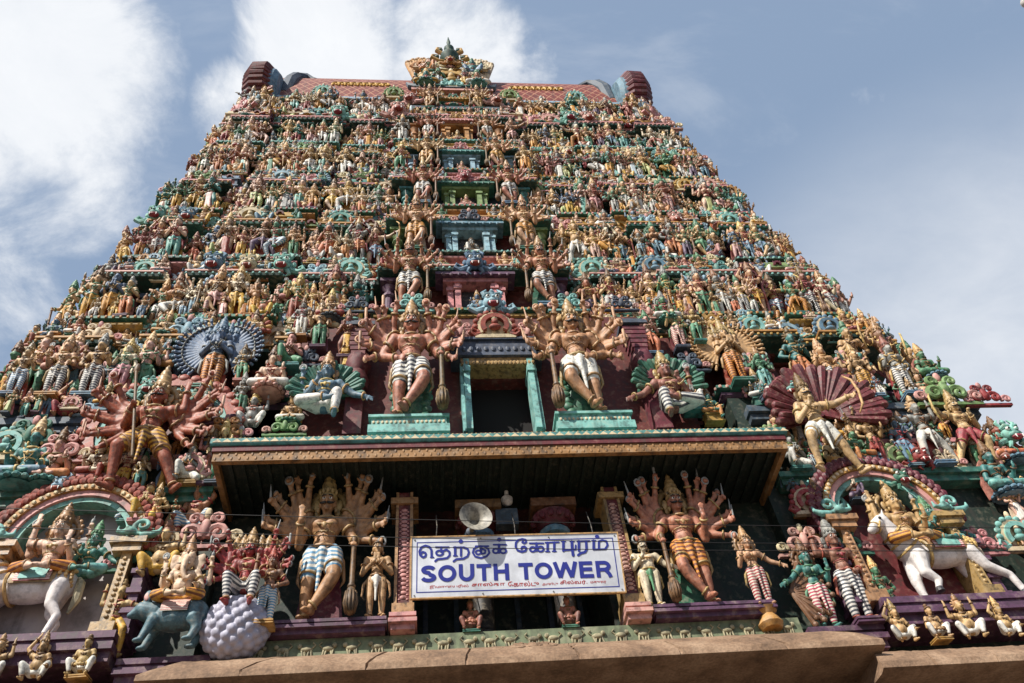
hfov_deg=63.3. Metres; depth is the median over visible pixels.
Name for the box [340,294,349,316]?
attendant statue
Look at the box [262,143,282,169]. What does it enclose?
goddess statue
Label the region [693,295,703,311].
attendant statue
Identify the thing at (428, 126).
guardian statue
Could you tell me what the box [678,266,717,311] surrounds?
standing statue
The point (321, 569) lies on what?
guardian statue
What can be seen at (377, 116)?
seated statue
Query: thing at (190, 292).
many armed statue
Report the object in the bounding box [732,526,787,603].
goddess statue
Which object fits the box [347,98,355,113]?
standing statue
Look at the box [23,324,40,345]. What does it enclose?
kneeling statue
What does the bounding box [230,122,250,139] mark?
many armed statue
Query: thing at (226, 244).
goddess statue
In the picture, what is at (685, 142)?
standing statue
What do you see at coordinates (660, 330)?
seated statue
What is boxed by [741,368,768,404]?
seated statue
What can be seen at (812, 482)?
standing statue
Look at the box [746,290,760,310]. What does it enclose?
attendant statue
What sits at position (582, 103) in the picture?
standing statue
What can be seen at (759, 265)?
dwarf statue
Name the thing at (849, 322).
seated statue
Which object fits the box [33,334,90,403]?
standing statue
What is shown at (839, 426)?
seated statue
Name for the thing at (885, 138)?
sky
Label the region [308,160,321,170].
dwarf statue
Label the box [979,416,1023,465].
seated statue
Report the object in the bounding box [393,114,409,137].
standing statue
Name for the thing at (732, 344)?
wheel armed statue
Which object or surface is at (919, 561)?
horse statue
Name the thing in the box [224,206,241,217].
seated statue
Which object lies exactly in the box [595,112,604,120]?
dwarf statue
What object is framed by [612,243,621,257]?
attendant statue
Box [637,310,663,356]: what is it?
standing statue
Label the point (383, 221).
seated statue
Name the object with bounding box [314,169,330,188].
seated statue
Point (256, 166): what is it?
standing statue
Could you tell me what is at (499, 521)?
overhead cable
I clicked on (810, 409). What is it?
warrior statue
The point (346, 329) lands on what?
goddess statue
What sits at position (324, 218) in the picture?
dwarf statue
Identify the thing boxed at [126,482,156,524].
kneeling statue
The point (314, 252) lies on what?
dwarf statue
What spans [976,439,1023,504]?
seated statue
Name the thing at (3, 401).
attendant statue
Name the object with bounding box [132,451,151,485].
standing statue
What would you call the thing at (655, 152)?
seated statue
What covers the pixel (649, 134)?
dancing statue
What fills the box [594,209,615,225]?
seated statue
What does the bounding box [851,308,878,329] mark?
seated statue
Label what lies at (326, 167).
dwarf statue
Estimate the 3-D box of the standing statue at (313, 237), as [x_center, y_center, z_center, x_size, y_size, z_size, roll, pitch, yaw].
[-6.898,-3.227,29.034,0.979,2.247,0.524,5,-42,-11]
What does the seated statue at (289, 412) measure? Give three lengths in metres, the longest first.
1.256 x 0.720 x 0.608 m
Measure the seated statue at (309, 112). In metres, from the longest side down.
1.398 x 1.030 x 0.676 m
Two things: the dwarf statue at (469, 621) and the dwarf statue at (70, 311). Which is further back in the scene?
the dwarf statue at (70, 311)
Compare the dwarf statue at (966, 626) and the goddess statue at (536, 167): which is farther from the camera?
the goddess statue at (536, 167)
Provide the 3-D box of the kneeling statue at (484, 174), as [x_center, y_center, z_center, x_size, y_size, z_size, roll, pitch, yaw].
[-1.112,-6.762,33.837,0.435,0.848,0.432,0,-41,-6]
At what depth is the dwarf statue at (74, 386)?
20.58 m
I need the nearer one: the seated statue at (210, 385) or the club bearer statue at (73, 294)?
the seated statue at (210, 385)
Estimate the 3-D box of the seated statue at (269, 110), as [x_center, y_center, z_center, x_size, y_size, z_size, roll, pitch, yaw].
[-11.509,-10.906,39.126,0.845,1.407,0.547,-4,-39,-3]
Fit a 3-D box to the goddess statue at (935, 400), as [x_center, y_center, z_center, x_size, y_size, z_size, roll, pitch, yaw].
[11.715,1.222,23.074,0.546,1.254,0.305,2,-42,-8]
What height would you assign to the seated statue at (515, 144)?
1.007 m
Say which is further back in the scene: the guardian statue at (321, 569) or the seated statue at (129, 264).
the seated statue at (129, 264)
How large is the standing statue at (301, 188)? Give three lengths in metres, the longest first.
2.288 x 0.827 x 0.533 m
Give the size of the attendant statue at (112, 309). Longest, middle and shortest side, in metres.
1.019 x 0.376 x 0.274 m
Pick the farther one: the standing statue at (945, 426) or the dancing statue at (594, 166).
the dancing statue at (594, 166)
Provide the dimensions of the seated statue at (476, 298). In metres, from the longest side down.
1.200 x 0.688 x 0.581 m
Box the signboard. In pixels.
[410,512,626,599]
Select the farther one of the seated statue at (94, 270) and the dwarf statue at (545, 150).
the dwarf statue at (545, 150)
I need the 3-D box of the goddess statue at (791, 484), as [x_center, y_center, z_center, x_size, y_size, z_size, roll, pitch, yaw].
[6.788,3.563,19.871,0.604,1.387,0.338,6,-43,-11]
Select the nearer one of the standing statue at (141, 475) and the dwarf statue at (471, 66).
the standing statue at (141, 475)
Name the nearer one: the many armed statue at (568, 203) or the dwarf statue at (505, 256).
the dwarf statue at (505, 256)
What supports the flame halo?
attached to the temple tower
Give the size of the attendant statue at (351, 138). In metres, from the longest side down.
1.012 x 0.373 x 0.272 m
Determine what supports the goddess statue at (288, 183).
on the temple tower
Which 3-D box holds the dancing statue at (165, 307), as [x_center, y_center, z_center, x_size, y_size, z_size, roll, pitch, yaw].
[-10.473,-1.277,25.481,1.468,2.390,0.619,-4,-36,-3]
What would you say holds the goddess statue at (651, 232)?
on the temple tower
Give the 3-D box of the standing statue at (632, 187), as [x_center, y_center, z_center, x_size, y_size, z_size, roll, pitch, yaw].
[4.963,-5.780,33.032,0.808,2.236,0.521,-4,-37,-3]
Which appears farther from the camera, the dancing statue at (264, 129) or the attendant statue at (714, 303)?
the dancing statue at (264, 129)
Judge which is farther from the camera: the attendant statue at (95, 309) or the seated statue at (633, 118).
the seated statue at (633, 118)
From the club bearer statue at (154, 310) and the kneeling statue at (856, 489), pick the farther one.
the club bearer statue at (154, 310)
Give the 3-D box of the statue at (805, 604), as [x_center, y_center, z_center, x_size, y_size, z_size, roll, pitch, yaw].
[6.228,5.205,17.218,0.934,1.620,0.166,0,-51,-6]
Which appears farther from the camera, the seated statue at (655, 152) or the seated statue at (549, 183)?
the seated statue at (655, 152)
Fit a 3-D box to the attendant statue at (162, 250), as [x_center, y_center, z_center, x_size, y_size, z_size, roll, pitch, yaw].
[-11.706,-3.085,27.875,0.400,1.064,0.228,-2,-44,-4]
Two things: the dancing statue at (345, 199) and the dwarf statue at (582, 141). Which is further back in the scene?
the dwarf statue at (582, 141)
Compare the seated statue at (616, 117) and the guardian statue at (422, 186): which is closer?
the guardian statue at (422, 186)
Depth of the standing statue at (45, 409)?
20.49 m
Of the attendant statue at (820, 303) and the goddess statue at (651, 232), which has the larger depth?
the goddess statue at (651, 232)
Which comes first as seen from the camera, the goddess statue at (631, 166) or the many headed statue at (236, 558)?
the many headed statue at (236, 558)
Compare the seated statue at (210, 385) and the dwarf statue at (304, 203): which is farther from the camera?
the dwarf statue at (304, 203)
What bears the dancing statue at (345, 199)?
on the temple tower
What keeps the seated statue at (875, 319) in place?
on the temple tower
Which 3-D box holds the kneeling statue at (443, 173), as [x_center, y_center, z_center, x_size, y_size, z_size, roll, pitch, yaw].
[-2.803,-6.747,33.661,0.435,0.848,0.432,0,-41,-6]
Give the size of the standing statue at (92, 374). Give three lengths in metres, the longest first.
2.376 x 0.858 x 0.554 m
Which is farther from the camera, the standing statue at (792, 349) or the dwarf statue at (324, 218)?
the dwarf statue at (324, 218)
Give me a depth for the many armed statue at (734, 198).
33.37 m
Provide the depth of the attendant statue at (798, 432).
21.39 m
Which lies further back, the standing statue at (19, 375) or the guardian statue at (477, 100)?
the guardian statue at (477, 100)
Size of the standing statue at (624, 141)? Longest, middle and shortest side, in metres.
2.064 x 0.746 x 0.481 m
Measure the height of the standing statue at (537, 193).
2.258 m
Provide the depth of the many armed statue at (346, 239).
28.72 m
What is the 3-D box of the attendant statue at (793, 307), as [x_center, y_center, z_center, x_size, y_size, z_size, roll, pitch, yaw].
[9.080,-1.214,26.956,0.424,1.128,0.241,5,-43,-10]
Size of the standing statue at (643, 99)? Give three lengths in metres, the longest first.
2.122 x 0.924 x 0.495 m
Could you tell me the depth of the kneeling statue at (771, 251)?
29.84 m
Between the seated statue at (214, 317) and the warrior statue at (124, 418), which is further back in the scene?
the seated statue at (214, 317)
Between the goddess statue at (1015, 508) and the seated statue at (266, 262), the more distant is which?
the seated statue at (266, 262)
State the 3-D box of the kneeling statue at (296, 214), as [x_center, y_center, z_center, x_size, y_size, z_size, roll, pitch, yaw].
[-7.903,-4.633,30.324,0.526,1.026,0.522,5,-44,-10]
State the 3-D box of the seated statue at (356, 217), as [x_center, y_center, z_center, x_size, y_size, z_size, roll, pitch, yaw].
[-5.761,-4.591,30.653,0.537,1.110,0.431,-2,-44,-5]
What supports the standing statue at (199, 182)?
on the temple tower
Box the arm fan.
[763,364,892,429]
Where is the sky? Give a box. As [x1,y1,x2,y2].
[0,0,1023,445]
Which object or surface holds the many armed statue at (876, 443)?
on the temple tower
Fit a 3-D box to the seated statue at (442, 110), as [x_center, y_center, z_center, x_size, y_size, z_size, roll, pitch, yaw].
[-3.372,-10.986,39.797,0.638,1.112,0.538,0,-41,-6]
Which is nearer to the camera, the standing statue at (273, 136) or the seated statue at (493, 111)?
the standing statue at (273, 136)
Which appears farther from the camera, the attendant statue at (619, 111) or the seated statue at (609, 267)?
the attendant statue at (619, 111)
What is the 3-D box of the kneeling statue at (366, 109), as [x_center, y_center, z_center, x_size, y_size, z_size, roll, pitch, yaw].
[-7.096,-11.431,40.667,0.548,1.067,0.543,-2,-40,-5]
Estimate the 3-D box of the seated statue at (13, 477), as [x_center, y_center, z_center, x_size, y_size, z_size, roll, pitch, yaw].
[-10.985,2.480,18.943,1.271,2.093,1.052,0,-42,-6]
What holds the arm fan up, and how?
attached to the temple tower
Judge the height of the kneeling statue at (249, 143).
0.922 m
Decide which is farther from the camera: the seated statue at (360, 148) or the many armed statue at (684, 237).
the seated statue at (360, 148)
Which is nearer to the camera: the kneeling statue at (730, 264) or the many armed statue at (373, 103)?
the kneeling statue at (730, 264)
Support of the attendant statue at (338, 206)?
on the temple tower
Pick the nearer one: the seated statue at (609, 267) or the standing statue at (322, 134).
the seated statue at (609, 267)
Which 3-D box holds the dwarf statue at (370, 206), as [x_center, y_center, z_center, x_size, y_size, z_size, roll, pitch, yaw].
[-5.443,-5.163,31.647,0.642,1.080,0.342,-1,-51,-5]
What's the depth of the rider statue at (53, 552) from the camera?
16.96 m
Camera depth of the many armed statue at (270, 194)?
31.41 m
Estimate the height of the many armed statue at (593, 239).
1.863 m
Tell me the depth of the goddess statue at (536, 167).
35.87 m
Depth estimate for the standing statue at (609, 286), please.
26.86 m
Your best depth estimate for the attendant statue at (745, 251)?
29.84 m
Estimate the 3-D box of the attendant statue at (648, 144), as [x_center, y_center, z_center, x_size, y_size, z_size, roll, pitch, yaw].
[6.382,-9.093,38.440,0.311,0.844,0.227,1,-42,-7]
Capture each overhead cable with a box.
[0,508,1023,528]
[0,527,1023,545]
[0,538,1023,551]
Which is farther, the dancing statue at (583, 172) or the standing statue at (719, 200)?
the dancing statue at (583, 172)
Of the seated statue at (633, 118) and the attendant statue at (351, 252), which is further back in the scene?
the seated statue at (633, 118)
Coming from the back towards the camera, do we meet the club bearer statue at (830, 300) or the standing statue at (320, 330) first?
the club bearer statue at (830, 300)
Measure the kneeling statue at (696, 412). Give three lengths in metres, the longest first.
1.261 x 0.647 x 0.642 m
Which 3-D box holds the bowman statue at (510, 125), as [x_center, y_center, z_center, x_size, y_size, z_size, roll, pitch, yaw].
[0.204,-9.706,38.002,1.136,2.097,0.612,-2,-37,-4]
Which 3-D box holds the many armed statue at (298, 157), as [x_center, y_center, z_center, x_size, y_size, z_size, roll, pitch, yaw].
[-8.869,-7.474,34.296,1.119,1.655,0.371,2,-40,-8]
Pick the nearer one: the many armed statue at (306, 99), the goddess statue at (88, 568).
the goddess statue at (88, 568)
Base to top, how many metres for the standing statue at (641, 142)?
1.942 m
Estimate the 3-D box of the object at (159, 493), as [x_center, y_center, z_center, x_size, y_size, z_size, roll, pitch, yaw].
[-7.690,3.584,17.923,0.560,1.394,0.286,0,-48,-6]
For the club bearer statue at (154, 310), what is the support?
on the temple tower
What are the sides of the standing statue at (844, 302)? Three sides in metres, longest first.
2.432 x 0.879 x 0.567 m
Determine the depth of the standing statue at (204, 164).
34.25 m
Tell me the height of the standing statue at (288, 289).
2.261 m
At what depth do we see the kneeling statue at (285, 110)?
38.95 m
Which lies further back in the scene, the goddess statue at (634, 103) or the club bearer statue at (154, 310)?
the goddess statue at (634, 103)
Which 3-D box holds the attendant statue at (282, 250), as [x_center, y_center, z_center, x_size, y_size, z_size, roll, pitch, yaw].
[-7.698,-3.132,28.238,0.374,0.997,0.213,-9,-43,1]
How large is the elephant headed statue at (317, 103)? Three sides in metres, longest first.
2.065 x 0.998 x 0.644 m
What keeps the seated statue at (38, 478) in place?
on the temple tower
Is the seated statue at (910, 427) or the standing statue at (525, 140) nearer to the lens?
the seated statue at (910, 427)
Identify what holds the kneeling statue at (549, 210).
on the temple tower
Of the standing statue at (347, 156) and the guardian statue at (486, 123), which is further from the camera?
the guardian statue at (486, 123)
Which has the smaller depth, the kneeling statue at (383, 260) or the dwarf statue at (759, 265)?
the kneeling statue at (383, 260)
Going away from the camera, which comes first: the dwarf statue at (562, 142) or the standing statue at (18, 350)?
the standing statue at (18, 350)
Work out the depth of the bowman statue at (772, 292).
27.46 m
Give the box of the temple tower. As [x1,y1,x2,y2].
[0,38,1023,682]
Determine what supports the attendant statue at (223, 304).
on the temple tower
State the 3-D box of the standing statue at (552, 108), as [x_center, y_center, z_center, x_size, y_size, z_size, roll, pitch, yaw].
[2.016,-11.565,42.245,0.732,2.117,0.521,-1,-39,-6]
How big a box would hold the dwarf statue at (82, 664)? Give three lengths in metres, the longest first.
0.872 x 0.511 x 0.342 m
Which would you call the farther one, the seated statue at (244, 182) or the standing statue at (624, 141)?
the standing statue at (624, 141)
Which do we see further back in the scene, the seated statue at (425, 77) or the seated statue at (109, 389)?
the seated statue at (425, 77)
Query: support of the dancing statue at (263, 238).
on the temple tower
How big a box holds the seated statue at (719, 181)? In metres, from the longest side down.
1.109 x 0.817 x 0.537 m
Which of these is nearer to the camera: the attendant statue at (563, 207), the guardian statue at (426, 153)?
the attendant statue at (563, 207)
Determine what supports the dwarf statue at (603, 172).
on the temple tower
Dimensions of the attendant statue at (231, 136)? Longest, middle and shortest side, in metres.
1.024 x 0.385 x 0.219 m
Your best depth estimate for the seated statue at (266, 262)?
27.12 m
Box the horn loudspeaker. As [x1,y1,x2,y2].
[459,502,491,534]
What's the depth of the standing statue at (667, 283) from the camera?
26.92 m
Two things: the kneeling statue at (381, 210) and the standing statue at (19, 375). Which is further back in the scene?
the kneeling statue at (381, 210)
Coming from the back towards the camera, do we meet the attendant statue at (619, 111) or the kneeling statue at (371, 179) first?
the attendant statue at (619, 111)
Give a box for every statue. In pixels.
[0,339,24,389]
[0,341,36,402]
[0,380,8,413]
[0,386,22,415]
[0,416,56,490]
[0,555,85,632]
[0,633,17,674]
[7,502,95,572]
[15,388,33,417]
[16,629,52,680]
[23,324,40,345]
[25,331,55,395]
[26,426,72,489]
[30,389,46,414]
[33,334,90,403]
[34,383,58,416]
[37,313,69,335]
[46,279,89,327]
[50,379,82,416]
[60,455,79,476]
[63,313,91,334]
[64,300,81,325]
[64,634,97,682]
[66,330,91,394]
[68,520,119,578]
[69,332,112,404]
[73,266,114,315]
[74,437,109,479]
[79,364,226,493]
[85,264,98,279]
[88,297,101,315]
[92,381,117,409]
[93,271,126,315]
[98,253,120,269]
[100,577,142,658]
[103,351,120,386]
[105,338,140,394]
[107,297,119,315]
[112,276,138,315]
[115,225,133,264]
[115,328,137,343]
[115,513,129,527]
[116,450,136,479]
[117,255,134,269]
[126,223,159,254]
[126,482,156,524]
[127,590,208,650]
[130,331,174,384]
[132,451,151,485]
[133,293,150,315]
[135,324,151,339]
[136,518,188,576]
[137,384,145,405]
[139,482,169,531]
[140,447,150,454]
[142,241,151,253]
[146,278,182,323]
[148,216,172,254]
[149,272,196,313]
[149,534,214,602]
[150,253,170,275]
[150,309,183,333]
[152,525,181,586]
[155,182,171,206]
[155,450,179,486]
[156,241,165,254]
[162,178,195,207]
[162,204,180,218]
[163,216,187,255]
[164,495,181,526]
[170,486,216,532]
[171,266,186,278]
[171,316,264,386]
[171,440,183,453]
[172,442,199,486]
[176,297,188,313]
[177,277,217,314]
[180,194,190,206]
[182,231,209,260]
[183,170,194,178]
[186,154,198,175]
[186,174,206,207]
[187,252,204,268]
[189,293,211,313]
[192,204,213,224]
[192,264,232,313]
[195,145,218,169]
[195,428,218,485]
[197,194,205,207]
[197,310,221,332]
[198,171,221,207]
[199,380,215,409]
[201,220,223,252]
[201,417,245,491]
[201,519,294,605]
[204,124,225,144]
[205,145,234,170]
[208,238,222,253]
[209,159,214,169]
[212,193,221,207]
[216,170,221,178]
[216,211,237,254]
[216,291,230,313]
[218,189,239,215]
[220,117,235,140]
[220,140,230,147]
[221,158,231,169]
[222,265,250,313]
[223,253,240,268]
[224,204,233,213]
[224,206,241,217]
[226,222,260,254]
[227,156,245,170]
[228,130,234,140]
[228,145,241,165]
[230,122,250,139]
[230,371,256,415]
[232,183,252,206]
[232,343,255,386]
[234,143,256,176]
[235,86,261,103]
[235,192,254,206]
[236,292,249,313]
[236,393,269,427]
[238,103,254,114]
[238,177,247,186]
[240,217,275,254]
[241,116,262,140]
[242,309,271,341]
[244,140,254,154]
[245,173,266,206]
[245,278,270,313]
[246,168,265,179]
[246,243,257,254]
[246,345,288,404]
[250,289,276,313]
[251,545,288,631]
[252,158,262,173]
[253,121,273,147]
[254,202,276,217]
[255,86,272,108]
[256,216,290,254]
[256,254,272,268]
[258,182,285,206]
[259,103,277,121]
[259,158,267,169]
[261,473,389,618]
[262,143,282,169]
[262,169,275,178]
[267,95,279,107]
[268,131,277,144]
[270,283,288,321]
[273,100,283,109]
[273,142,304,169]
[273,194,281,206]
[274,332,303,375]
[275,396,304,432]
[276,302,288,324]
[277,119,296,139]
[277,133,283,140]
[277,140,290,147]
[278,175,296,206]
[279,272,316,316]
[280,242,288,253]
[281,104,294,119]
[284,95,289,107]
[284,223,305,254]
[285,132,293,140]
[285,148,311,170]
[285,158,292,169]
[285,324,312,337]
[286,89,304,108]
[286,168,304,178]
[287,193,294,206]
[287,208,302,218]
[288,138,301,147]
[291,121,305,140]
[291,175,309,206]
[291,297,314,342]
[294,351,372,416]
[295,160,306,170]
[296,90,317,108]
[296,280,329,308]
[297,197,313,206]
[299,106,315,115]
[299,123,323,140]
[300,248,307,264]
[302,143,318,170]
[302,229,323,256]
[304,183,320,207]
[306,300,339,355]
[307,241,326,257]
[308,139,324,147]
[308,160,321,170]
[309,89,326,108]
[313,86,339,108]
[313,133,318,140]
[313,144,336,170]
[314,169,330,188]
[315,119,329,140]
[315,288,344,328]
[317,178,343,210]
[317,209,332,221]
[317,221,336,257]
[319,160,334,172]
[319,263,353,302]
[321,204,329,216]
[322,108,332,115]
[323,255,342,271]
[324,177,361,210]
[326,117,342,147]
[328,240,343,257]
[330,160,340,179]
[330,225,362,257]
[333,95,346,105]
[334,199,343,209]
[335,146,354,173]
[336,309,356,363]
[338,174,352,181]
[339,340,350,366]
[340,135,347,149]
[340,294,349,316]
[341,274,374,317]
[345,243,355,256]
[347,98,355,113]
[347,135,354,143]
[348,163,359,173]
[348,185,376,210]
[348,210,362,221]
[348,217,377,262]
[350,198,358,209]
[351,125,364,143]
[353,90,380,111]
[353,103,360,111]
[354,151,367,170]
[354,291,464,413]
[355,144,365,150]
[356,133,363,143]
[358,161,374,173]
[360,121,378,144]
[360,153,387,173]
[360,538,393,615]
[361,104,372,111]
[361,197,377,210]
[362,95,383,112]
[364,112,373,118]
[365,143,378,151]
[365,221,400,263]
[366,184,385,214]
[366,261,375,277]
[367,174,377,186]
[370,136,377,144]
[371,128,391,144]
[372,111,388,121]
[373,185,400,212]
[376,202,386,216]
[377,154,393,179]
[378,93,390,111]
[378,230,441,307]
[379,216,385,227]
[379,254,388,263]
[385,118,396,123]
[385,128,397,149]
[388,167,404,179]
[390,190,442,249]
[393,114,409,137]
[393,141,411,166]
[398,138,410,144]
[401,155,445,203]
[406,103,413,112]
[408,130,445,167]
[413,68,438,85]
[413,107,421,113]
[413,108,444,138]
[416,83,443,107]
[419,58,435,72]
[431,67,445,85]
[435,252,448,263]
[436,205,448,214]
[437,106,446,113]
[438,170,447,175]
[450,130,466,138]
[457,67,470,86]
[457,161,466,167]
[459,599,482,632]
[460,194,474,203]
[461,58,482,71]
[463,82,489,108]
[463,107,476,114]
[464,238,479,249]
[465,69,490,86]
[467,290,482,307]
[471,109,500,139]
[477,131,513,168]
[480,170,489,176]
[486,157,528,204]
[486,205,501,214]
[488,108,496,114]
[495,106,508,114]
[496,251,513,263]
[497,191,548,250]
[499,99,516,111]
[504,116,527,139]
[510,141,519,146]
[510,232,570,307]
[513,94,526,113]
[514,141,532,168]
[519,133,530,149]
[520,291,627,410]
[521,99,541,114]
[522,128,543,146]
[524,169,537,177]
[527,95,550,114]
[527,187,549,204]
[531,158,542,176]
[534,112,548,121]
[534,149,561,175]
[535,123,556,146]
[538,146,552,153]
[543,188,560,214]
[544,176,560,189]
[546,102,556,114]
[546,139,557,146]
[546,204,555,216]
[548,125,563,143]
[548,149,567,175]
[552,222,569,259]
[554,188,580,212]
[556,137,569,146]
[557,101,566,111]
[557,175,572,184]
[558,254,567,263]
[558,596,580,627]
[559,121,582,150]
[559,200,566,211]
[560,220,588,262]
[562,151,582,176]
[562,164,569,175]
[565,93,578,111]
[568,178,591,211]
[569,263,574,277]
[569,272,604,316]
[572,213,585,222]
[573,110,585,120]
[573,163,581,176]
[574,200,581,211]
[576,96,589,111]
[576,148,605,173]
[576,225,609,258]
[577,136,589,145]
[579,166,589,182]
[580,123,595,144]
[581,144,593,154]
[581,246,594,257]
[583,178,605,212]
[584,171,590,182]
[584,221,619,257]
[585,98,604,114]
[585,212,598,222]
[589,127,610,145]
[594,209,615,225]
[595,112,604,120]
[596,147,617,172]
[597,164,611,173]
[597,175,609,189]
[598,122,625,145]
[598,297,611,314]
[599,110,614,120]
[599,256,618,271]
[599,269,618,313]
[600,97,613,114]
[600,248,609,257]
[602,187,621,214]
[604,137,610,145]
[606,148,632,174]
[607,171,618,182]
[608,100,618,116]
[608,176,641,209]
[609,113,624,122]
[611,226,631,265]
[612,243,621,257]
[612,260,632,271]
[614,136,620,145]
[614,277,647,312]
[615,123,629,145]
[617,109,623,115]
[618,99,632,115]
[618,196,625,208]
[621,165,634,174]
[622,148,640,174]
[622,174,629,182]
[623,94,640,115]
[624,209,642,220]
[624,466,737,602]
[626,246,636,264]
[626,350,704,416]
[627,114,643,128]
[627,178,643,208]
[627,198,638,209]
[627,229,649,258]
[628,134,646,149]
[629,138,637,145]
[629,537,677,605]
[631,264,669,307]
[632,145,647,154]
[633,149,650,174]
[634,96,650,113]
[635,161,643,173]
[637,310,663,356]
[638,184,663,209]
[641,126,667,146]
[642,199,649,209]
[642,221,665,255]
[644,175,651,182]
[644,238,653,255]
[646,140,652,146]
[646,290,681,329]
[648,113,661,122]
[648,315,667,334]
[649,149,676,177]
[649,163,656,174]
[649,175,674,209]
[651,146,666,157]
[652,163,661,176]
[653,129,675,147]
[653,210,671,220]
[654,138,669,147]
[655,196,669,210]
[656,265,679,307]
[658,216,682,255]
[662,243,676,255]
[663,253,681,268]
[664,302,690,355]
[667,192,685,209]
[667,221,700,255]
[668,138,679,147]
[669,151,685,175]
[670,128,682,147]
[671,166,679,175]
[673,279,697,311]
[674,287,686,310]
[675,254,693,268]
[677,148,685,154]
[677,154,703,176]
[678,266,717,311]
[678,316,704,335]
[679,135,696,149]
[681,198,698,214]
[681,303,707,344]
[682,208,698,220]
[683,167,691,175]
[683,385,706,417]
[685,219,711,255]
[687,318,765,391]
[688,252,712,268]
[690,177,717,211]
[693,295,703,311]
[694,152,712,175]
[695,167,702,175]
[697,201,706,211]
[701,389,725,426]
[705,158,717,176]
[705,226,725,259]
[705,238,722,255]
[706,211,724,229]
[706,269,735,311]
[708,291,722,311]
[709,182,727,209]
[712,175,728,185]
[712,200,724,211]
[719,271,756,311]
[722,188,748,211]
[722,227,745,261]
[722,309,743,328]
[724,199,739,211]
[725,257,738,268]
[727,291,739,310]
[731,261,773,319]
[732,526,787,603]
[735,221,754,256]
[736,193,754,212]
[737,212,749,221]
[740,244,748,256]
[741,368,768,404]
[742,346,774,385]
[745,210,766,222]
[746,220,779,256]
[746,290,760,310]
[749,256,770,272]
[754,245,762,256]
[754,379,767,402]
[759,272,802,320]
[759,307,779,319]
[763,230,791,256]
[764,241,781,256]
[765,311,782,328]
[769,415,781,426]
[778,232,801,262]
[778,327,810,369]
[779,279,809,311]
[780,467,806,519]
[780,537,842,625]
[783,266,822,311]
[784,252,803,269]
[784,292,797,311]
[785,433,812,470]
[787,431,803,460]
[789,560,835,626]
[791,425,806,440]
[792,372,872,474]
[793,255,818,270]
[797,289,812,311]
[799,322,815,337]
[801,437,816,470]
[805,517,885,624]
[809,270,842,311]
[809,478,824,508]
[811,436,844,461]
[812,338,840,370]
[813,264,828,278]
[814,292,830,311]
[823,418,860,439]
[830,277,853,311]
[833,308,862,329]
[834,343,885,396]
[836,321,869,373]
[839,406,893,458]
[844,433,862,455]
[845,424,876,460]
[845,479,865,505]
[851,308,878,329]
[856,319,901,382]
[861,480,941,543]
[867,509,1023,594]
[867,555,895,596]
[870,373,888,400]
[873,316,893,338]
[875,378,891,402]
[879,336,922,401]
[882,598,919,641]
[883,416,925,467]
[892,379,915,401]
[893,395,965,467]
[895,410,916,437]
[896,333,915,382]
[904,378,916,400]
[909,366,940,401]
[911,343,949,380]
[912,412,944,437]
[917,496,975,538]
[919,374,943,401]
[923,604,953,645]
[927,389,1004,466]
[931,409,953,437]
[941,593,988,638]
[944,436,965,465]
[968,437,986,465]
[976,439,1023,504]
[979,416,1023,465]
[986,596,1023,636]
[995,486,1023,518]
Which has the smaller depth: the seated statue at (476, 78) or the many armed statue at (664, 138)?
the many armed statue at (664, 138)
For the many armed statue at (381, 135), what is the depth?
37.39 m
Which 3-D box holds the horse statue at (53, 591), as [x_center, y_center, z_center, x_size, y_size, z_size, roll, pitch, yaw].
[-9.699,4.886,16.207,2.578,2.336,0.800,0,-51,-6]
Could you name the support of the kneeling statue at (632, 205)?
on the temple tower
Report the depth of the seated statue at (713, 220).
31.89 m
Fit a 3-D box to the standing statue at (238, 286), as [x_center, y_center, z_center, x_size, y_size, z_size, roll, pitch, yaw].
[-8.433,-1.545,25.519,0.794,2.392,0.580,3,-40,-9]
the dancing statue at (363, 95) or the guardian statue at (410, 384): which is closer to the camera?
the guardian statue at (410, 384)
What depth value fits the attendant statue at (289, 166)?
33.98 m
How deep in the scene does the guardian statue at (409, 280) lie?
26.24 m
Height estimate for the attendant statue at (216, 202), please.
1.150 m
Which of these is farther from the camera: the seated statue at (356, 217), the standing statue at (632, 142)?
the standing statue at (632, 142)
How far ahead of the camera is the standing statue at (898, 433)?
21.02 m
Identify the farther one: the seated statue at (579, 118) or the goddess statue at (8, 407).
the seated statue at (579, 118)
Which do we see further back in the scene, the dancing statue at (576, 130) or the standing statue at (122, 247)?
the dancing statue at (576, 130)
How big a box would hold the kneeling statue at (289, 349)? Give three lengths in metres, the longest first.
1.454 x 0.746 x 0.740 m
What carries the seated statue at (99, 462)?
on the temple tower
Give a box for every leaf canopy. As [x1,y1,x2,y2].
[285,360,365,399]
[631,354,708,391]
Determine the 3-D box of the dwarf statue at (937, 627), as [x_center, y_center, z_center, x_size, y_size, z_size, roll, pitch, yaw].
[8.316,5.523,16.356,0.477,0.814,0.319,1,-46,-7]
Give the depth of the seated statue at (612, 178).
34.51 m
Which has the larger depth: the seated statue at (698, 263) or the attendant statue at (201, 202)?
the attendant statue at (201, 202)
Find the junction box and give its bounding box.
[495,508,518,530]
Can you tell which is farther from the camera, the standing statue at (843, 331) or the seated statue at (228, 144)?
the seated statue at (228, 144)
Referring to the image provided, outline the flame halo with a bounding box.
[73,374,245,462]
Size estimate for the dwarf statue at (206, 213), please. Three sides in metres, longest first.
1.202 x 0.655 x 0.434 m

